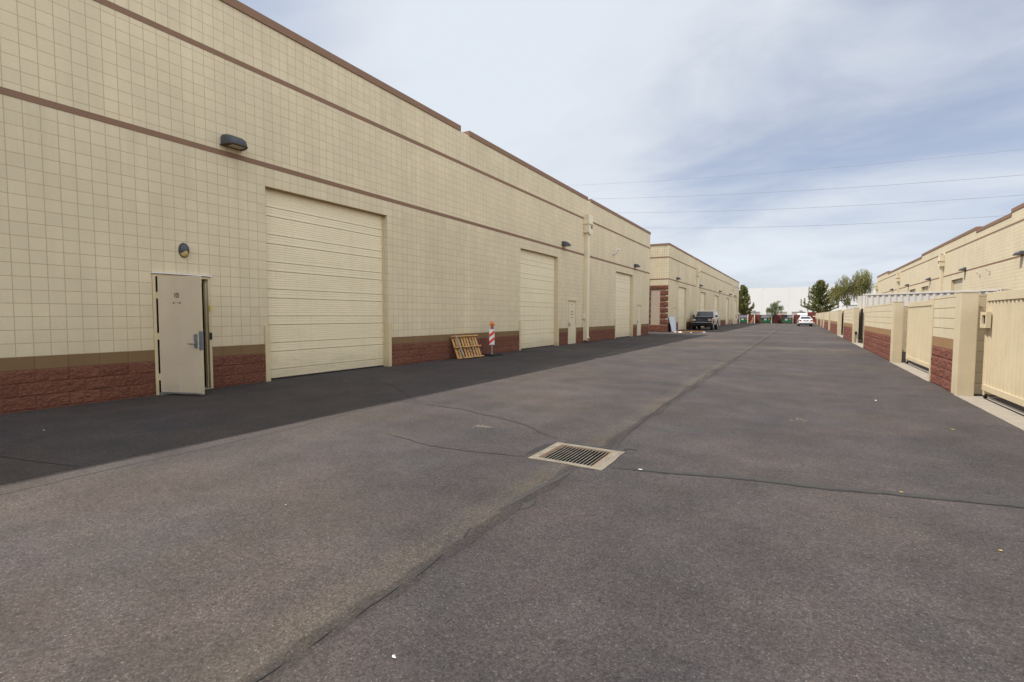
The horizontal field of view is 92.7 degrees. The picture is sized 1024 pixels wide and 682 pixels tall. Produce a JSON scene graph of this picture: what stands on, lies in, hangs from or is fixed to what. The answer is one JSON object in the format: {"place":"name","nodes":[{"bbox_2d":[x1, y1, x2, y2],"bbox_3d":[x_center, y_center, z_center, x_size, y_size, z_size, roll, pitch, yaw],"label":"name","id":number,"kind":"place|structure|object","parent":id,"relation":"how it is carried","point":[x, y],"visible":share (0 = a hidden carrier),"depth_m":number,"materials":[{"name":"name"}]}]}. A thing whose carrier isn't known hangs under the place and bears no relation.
{"place":"outdoors","nodes":[
{"label":"outdoors","id":0,"kind":"place"},
{"bbox_2d":[0,0,650,413],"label":"warehouse","id":1,"kind":"structure","parent":0,"point":[338,214],"depth_m":10.27,"materials":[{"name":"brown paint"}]},
{"bbox_2d":[151,272,213,394],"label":"door","id":2,"kind":"structure","parent":1,"relation":"in","point":[180,337],"depth_m":8.88,"materials":[{"name":"beige paint"}]},
{"bbox_2d":[178,243,189,257],"bbox_3d":[-6.203,-1.724,9.262,0.106,0.280,0.184,2,4,30],"label":"wall light","id":3,"kind":"object","parent":1,"relation":"attached to","point":[183,250],"visible":1,"depth_m":9.23,"materials":[{"name":"grey metal"}]},
{"bbox_2d":[220,134,247,150],"bbox_3d":[-5.601,-4.056,9.896,0.362,0.237,0.452,2,4,30],"label":"wall light","id":4,"kind":"object","parent":1,"relation":"attached to","point":[233,142],"visible":1,"depth_m":9.78,"materials":[{"name":"grey metal"}]},
{"bbox_2d":[265,188,384,379],"bbox_3d":[-4.610,-1.328,12.429,0.057,4.279,3.652,2,4,30],"label":"rollup door","id":5,"kind":"structure","parent":1,"relation":"in","point":[325,261],"depth_m":12.22,"materials":[{"name":"beige paint"}]},
{"bbox_2d":[520,249,554,348],"bbox_3d":[1.143,-1.834,22.198,0.057,4.279,3.672,2,4,30],"label":"rollup door","id":6,"kind":"structure","parent":1,"relation":"in","point":[537,271],"depth_m":22.22,"materials":[{"name":"beige paint"}]},
{"bbox_2d":[561,241,570,246],"bbox_3d":[2.692,-4.786,23.979,0.362,0.237,0.452,2,4,30],"label":"wall light","id":7,"kind":"object","parent":1,"relation":"attached to","point":[565,244],"visible":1,"depth_m":23.84,"materials":[{"name":"grey metal"}]},
{"bbox_2d":[568,300,575,343],"bbox_3d":[3.092,-0.976,25.273,0.173,2.249,1.036,2,4,30],"label":"door","id":8,"kind":"structure","parent":1,"relation":"in","point":[572,303],"depth_m":25.28,"materials":[{"name":"beige paint"}]},
{"bbox_2d":[582,305,584,340],"bbox_3d":[3.897,-0.991,26.510,0.094,1.950,0.140,2,4,30],"label":"conduit","id":9,"kind":"object","parent":1,"relation":"attached to","point":[583,317],"visible":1,"depth_m":26.52,"materials":[{"name":"beige metal"}]},
{"bbox_2d":[615,272,630,337],"bbox_3d":[7.401,-2.385,32.824,0.057,4.279,3.652,2,4,30],"label":"rollup door","id":10,"kind":"structure","parent":1,"relation":"in","point":[623,281],"depth_m":33.04,"materials":[{"name":"beige paint"}]},
{"bbox_2d":[637,305,640,335],"bbox_3d":[9.309,-1.523,35.829,0.173,2.249,1.036,2,4,30],"label":"door","id":11,"kind":"structure","parent":1,"relation":"in","point":[638,306],"depth_m":35.83,"materials":[{"name":"beige paint"}]},
{"bbox_2d":[0,323,1023,681],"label":"alley pavement","id":12,"kind":"structure","parent":0,"point":[760,517],"depth_m":3.48,"materials":[{"name":"grey asphalt"}]},
{"bbox_2d":[450,335,486,358],"bbox_3d":[-1.457,0.195,16.811,0.565,0.824,1.398,2,4,35],"label":"pallet","id":13,"kind":"object","parent":12,"relation":"on","point":[476,346],"visible":0.95,"depth_m":16.81,"materials":[{"name":"brown wood"}]},
{"bbox_2d":[483,322,502,356],"bbox_3d":[-0.736,-0.086,17.831,0.600,1.242,0.600,2,4,30],"label":"traffic barricade","id":14,"kind":"object","parent":12,"relation":"on","point":[491,336],"visible":0.98,"depth_m":17.81,"materials":[{"name":"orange plastic"}]},
{"bbox_2d":[528,442,624,470],"bbox_3d":[0.701,1.498,5.228,0.816,0.567,0.739,2,4,30],"label":"storm drain","id":15,"kind":"object","parent":12,"relation":"in","point":[600,459],"visible":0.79,"depth_m":5.21,"materials":[{"name":"concrete"}]},
{"bbox_2d":[669,317,675,331],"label":"foam sheet","id":16,"kind":"object","parent":12,"relation":"on","point":[672,321],"visible":0.98,"depth_m":44.65,"materials":[{"name":"white plastic"}]},
{"bbox_2d":[691,311,718,329],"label":"parked car","id":17,"kind":"object","parent":12,"relation":"on","point":[699,319],"visible":1,"depth_m":50.53,"materials":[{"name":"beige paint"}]},
{"bbox_2d":[738,315,746,322],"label":"dumpster","id":18,"kind":"object","parent":12,"relation":"on","point":[743,318],"visible":0.74,"depth_m":96.50,"materials":[{"name":"green paint"}]},
{"bbox_2d":[738,285,754,314],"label":"pine tree","id":19,"kind":"object","parent":12,"relation":"on","point":[744,302],"visible":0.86,"depth_m":101.13,"materials":[{"name":"green plant"}]},
{"bbox_2d":[761,315,770,322],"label":"dumpster","id":20,"kind":"object","parent":12,"relation":"on","point":[765,319],"visible":0.89,"depth_m":94.45,"materials":[{"name":"green paint"}]},
{"bbox_2d":[738,314,799,323],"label":"dumpster enclosure","id":21,"kind":"object","parent":12,"relation":"on","point":[757,318],"visible":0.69,"depth_m":95.40,"materials":[{"name":"white paint"}]},
{"bbox_2d":[766,301,783,322],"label":"tree","id":22,"kind":"object","parent":12,"relation":"on","point":[773,309],"visible":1,"depth_m":92.96,"materials":[{"name":"green plant"}]},
{"bbox_2d":[781,315,792,323],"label":"dumpster","id":23,"kind":"object","parent":12,"relation":"on","point":[786,319],"visible":1,"depth_m":92.07,"materials":[{"name":"green paint"}]},
{"bbox_2d":[797,316,812,325],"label":"parked car","id":24,"kind":"object","parent":12,"relation":"on","point":[804,320],"visible":0.99,"depth_m":69.62,"materials":[{"name":"white paint"}]},
{"bbox_2d":[807,312,822,321],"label":"red wall","id":25,"kind":"structure","parent":12,"relation":"on","point":[812,315],"depth_m":92.01,"materials":[{"name":"red brick"}]},
{"bbox_2d":[818,313,820,325],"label":"block wall","id":26,"kind":"structure","parent":12,"relation":"on","point":[819,317],"depth_m":73.91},
{"bbox_2d":[800,280,838,311],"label":"pine tree","id":27,"kind":"object","parent":12,"relation":"on","point":[819,288],"visible":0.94,"depth_m":100.67,"materials":[{"name":"green plant"}]},
{"bbox_2d":[824,312,828,329],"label":"block wall","id":28,"kind":"structure","parent":12,"relation":"on","point":[826,316],"depth_m":54.85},
{"bbox_2d":[828,311,830,329],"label":"gate post","id":29,"kind":"object","parent":12,"relation":"on","point":[829,321],"visible":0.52,"depth_m":50.17,"materials":[{"name":"beige paint"}]},
{"bbox_2d":[830,310,837,333],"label":"block wall","id":30,"kind":"structure","parent":12,"relation":"on","point":[833,322],"depth_m":42.59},
{"bbox_2d":[828,275,853,308],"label":"weeping tree","id":31,"kind":"object","parent":12,"relation":"on","point":[839,292],"visible":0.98,"depth_m":82.61,"materials":[{"name":"green plant"}]},
{"bbox_2d":[841,310,843,334],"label":"sliding gate","id":32,"kind":"structure","parent":12,"relation":"on","point":[842,322],"depth_m":38.55,"materials":[{"name":"metal"}]},
{"bbox_2d":[843,308,852,341],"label":"block wall","id":33,"kind":"structure","parent":12,"relation":"on","point":[848,324],"depth_m":30.31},
{"bbox_2d":[842,305,856,309],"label":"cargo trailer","id":34,"kind":"object","parent":12,"relation":"on","point":[844,307],"visible":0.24,"depth_m":49.45,"materials":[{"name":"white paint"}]},
{"bbox_2d":[858,308,862,342],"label":"sliding gate","id":35,"kind":"structure","parent":12,"relation":"on","point":[860,323],"depth_m":26.99,"materials":[{"name":"black metal"}]},
{"bbox_2d":[848,269,874,302],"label":"weeping tree","id":36,"kind":"object","parent":12,"relation":"on","point":[858,283],"visible":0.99,"depth_m":81.73,"materials":[{"name":"green plant"}]},
{"bbox_2d":[863,303,891,360],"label":"block wall","id":37,"kind":"structure","parent":12,"relation":"on","point":[877,331],"depth_m":18.59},
{"bbox_2d":[902,306,907,351],"bbox_3d":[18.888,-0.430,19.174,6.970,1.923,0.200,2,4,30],"label":"gate post","id":38,"kind":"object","parent":12,"relation":"on","point":[905,328],"depth_m":20.47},
{"bbox_2d":[928,297,934,381],"bbox_3d":[9.681,-0.032,11.113,0.220,1.930,0.100,2,4,30],"label":"gate jamb","id":39,"kind":"object","parent":12,"relation":"on","point":[933,300],"visible":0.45,"depth_m":11.14,"materials":[{"name":"beige paint"}]},
{"bbox_2d":[857,289,1014,339],"bbox_3d":[21.912,-1.251,25.711,2.459,2.600,7.005,-1,3,-20],"label":"shipping container","id":40,"kind":"object","parent":12,"relation":"on","point":[864,300],"visible":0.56,"depth_m":25.77,"materials":[{"name":"white metal"}]},
{"bbox_2d":[857,296,862,307],"bbox_3d":[20.176,-1.379,28.345,0.050,2.440,1.183,2,3,26],"label":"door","id":41,"kind":"structure","parent":40,"relation":"in","point":[860,298],"depth_m":28.09,"materials":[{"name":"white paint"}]},
{"bbox_2d":[930,294,955,391],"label":"block wall","id":42,"kind":"structure","parent":12,"relation":"on","point":[942,342],"depth_m":10.26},
{"bbox_2d":[974,294,992,394],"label":"yard wall","id":43,"kind":"structure","parent":12,"relation":"on","point":[980,352],"depth_m":9.37,"materials":[{"name":"beige concrete"}]},
{"bbox_2d":[238,0,1023,288],"label":"sky","id":44,"kind":"structure","parent":0,"point":[599,93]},
{"bbox_2d":[649,243,738,331],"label":"warehouse","id":45,"kind":"structure","parent":0,"point":[684,299],"depth_m":49.70,"materials":[{"name":"brown paint"}]},
{"bbox_2d":[673,307,676,320],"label":"door","id":46,"kind":"structure","parent":45,"relation":"in","point":[674,311],"depth_m":45.99,"materials":[{"name":"beige paint"}]},
{"bbox_2d":[678,287,684,329],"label":"rollup door","id":47,"kind":"structure","parent":45,"relation":"in","point":[681,308],"depth_m":49.48,"materials":[{"name":"beige paint"}]},
{"bbox_2d":[700,292,704,327],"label":"rollup door","id":48,"kind":"structure","parent":45,"relation":"in","point":[702,294],"depth_m":60.09,"materials":[{"name":"beige paint"}]},
{"bbox_2d":[714,296,717,310],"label":"rollup door","id":49,"kind":"structure","parent":45,"relation":"in","point":[715,305],"depth_m":69.34,"materials":[{"name":"beige paint"}]},
{"bbox_2d":[726,298,727,324],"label":"rollup door","id":50,"kind":"structure","parent":45,"relation":"in","point":[726,298],"depth_m":80.30,"materials":[{"name":"beige paint"}]},
{"bbox_2d":[567,149,1021,185],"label":"power line","id":51,"kind":"object","parent":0,"point":[800,170],"visible":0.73,"depth_m":99.35,"materials":[{"name":"black metal"}]},
{"bbox_2d":[738,286,875,314],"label":"white warehouse","id":52,"kind":"structure","parent":0,"point":[763,299],"depth_m":130.71,"materials":[{"name":"concrete"}]},
{"bbox_2d":[607,175,1017,198],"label":"power line","id":53,"kind":"object","parent":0,"point":[820,189],"visible":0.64,"depth_m":98.72,"materials":[{"name":"black metal"}]},
{"bbox_2d":[639,195,1017,212],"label":"power line","id":54,"kind":"object","parent":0,"point":[817,207],"visible":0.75,"depth_m":97.62,"materials":[{"name":"black metal"}]},
{"bbox_2d":[736,216,993,227],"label":"power line","id":55,"kind":"object","parent":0,"point":[863,223],"visible":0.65,"depth_m":95.24,"materials":[{"name":"black metal"}]},
{"bbox_2d":[891,362,928,380],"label":"path","id":56,"kind":"structure","parent":0,"point":[917,371],"depth_m":13.64,"materials":[{"name":"concrete"}]},
{"bbox_2d":[890,302,903,362],"bbox_3d":[12.422,-0.285,15.752,0.267,1.957,0.392,2,4,30],"label":"gate post","id":57,"kind":"object","parent":56,"relation":"on","point":[896,332],"visible":1,"depth_m":15.60,"materials":[{"name":"beige paint"}]},
{"bbox_2d":[906,300,931,367],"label":"sliding gate","id":58,"kind":"structure","parent":56,"relation":"on","point":[918,332],"depth_m":13.87,"materials":[{"name":"beige metal"}]},
{"bbox_2d":[875,203,1023,293],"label":"warehouse","id":59,"kind":"structure","parent":0,"point":[993,247],"depth_m":33.45,"materials":[{"name":"brown paint"}]},
{"bbox_2d":[953,278,962,290],"bbox_3d":[33.517,-2.501,36.659,0.057,4.279,3.074,2,4,30],"label":"rollup door","id":60,"kind":"structure","parent":59,"relation":"in","point":[957,285],"depth_m":37.00,"materials":[{"name":"beige paint"}]},
{"bbox_2d":[1012,250,1023,255],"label":"wall light","id":61,"kind":"object","parent":59,"relation":"attached to","point":[1018,253],"visible":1,"depth_m":25.81,"materials":[{"name":"grey metal"}]},
{"bbox_2d":[953,394,1023,430],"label":"path","id":62,"kind":"structure","parent":0,"point":[1007,413],"depth_m":7.83,"materials":[{"name":"concrete"}]},
{"bbox_2d":[951,291,979,395],"bbox_3d":[8.615,0.050,9.287,0.267,1.957,0.392,2,4,30],"label":"gate post","id":63,"kind":"object","parent":62,"relation":"on","point":[965,342],"visible":1,"depth_m":9.14,"materials":[{"name":"beige paint"}]},
{"bbox_2d":[980,288,1023,406],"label":"sliding gate","id":64,"kind":"structure","parent":62,"relation":"on","point":[1002,320],"depth_m":8.12,"materials":[{"name":"beige metal"}]},
{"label":"path","id":65,"kind":"structure","parent":0,"visible":0},
{"bbox_2d":[852,308,858,342],"bbox_3d":[19.236,-0.885,27.322,0.267,1.957,0.392,2,4,30],"label":"gate post","id":66,"kind":"object","parent":65,"relation":"on","point":[855,327],"visible":1,"depth_m":27.17,"materials":[{"name":"beige paint"}]},
{"bbox_2d":[863,308,864,345],"bbox_3d":[16.540,-0.635,22.759,0.220,1.930,0.100,2,4,30],"label":"gate jamb","id":67,"kind":"object","parent":65,"relation":"on","point":[864,325],"visible":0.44,"depth_m":22.77,"materials":[{"name":"beige paint"}]},
{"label":"path","id":68,"kind":"structure","parent":0,"visible":0},
{"bbox_2d":[837,310,841,334],"bbox_3d":[25.715,-1.455,38.323,0.267,1.957,0.392,2,4,30],"label":"gate post","id":69,"kind":"object","parent":68,"relation":"on","point":[839,321],"visible":0.98,"depth_m":38.16,"materials":[{"name":"beige paint"}]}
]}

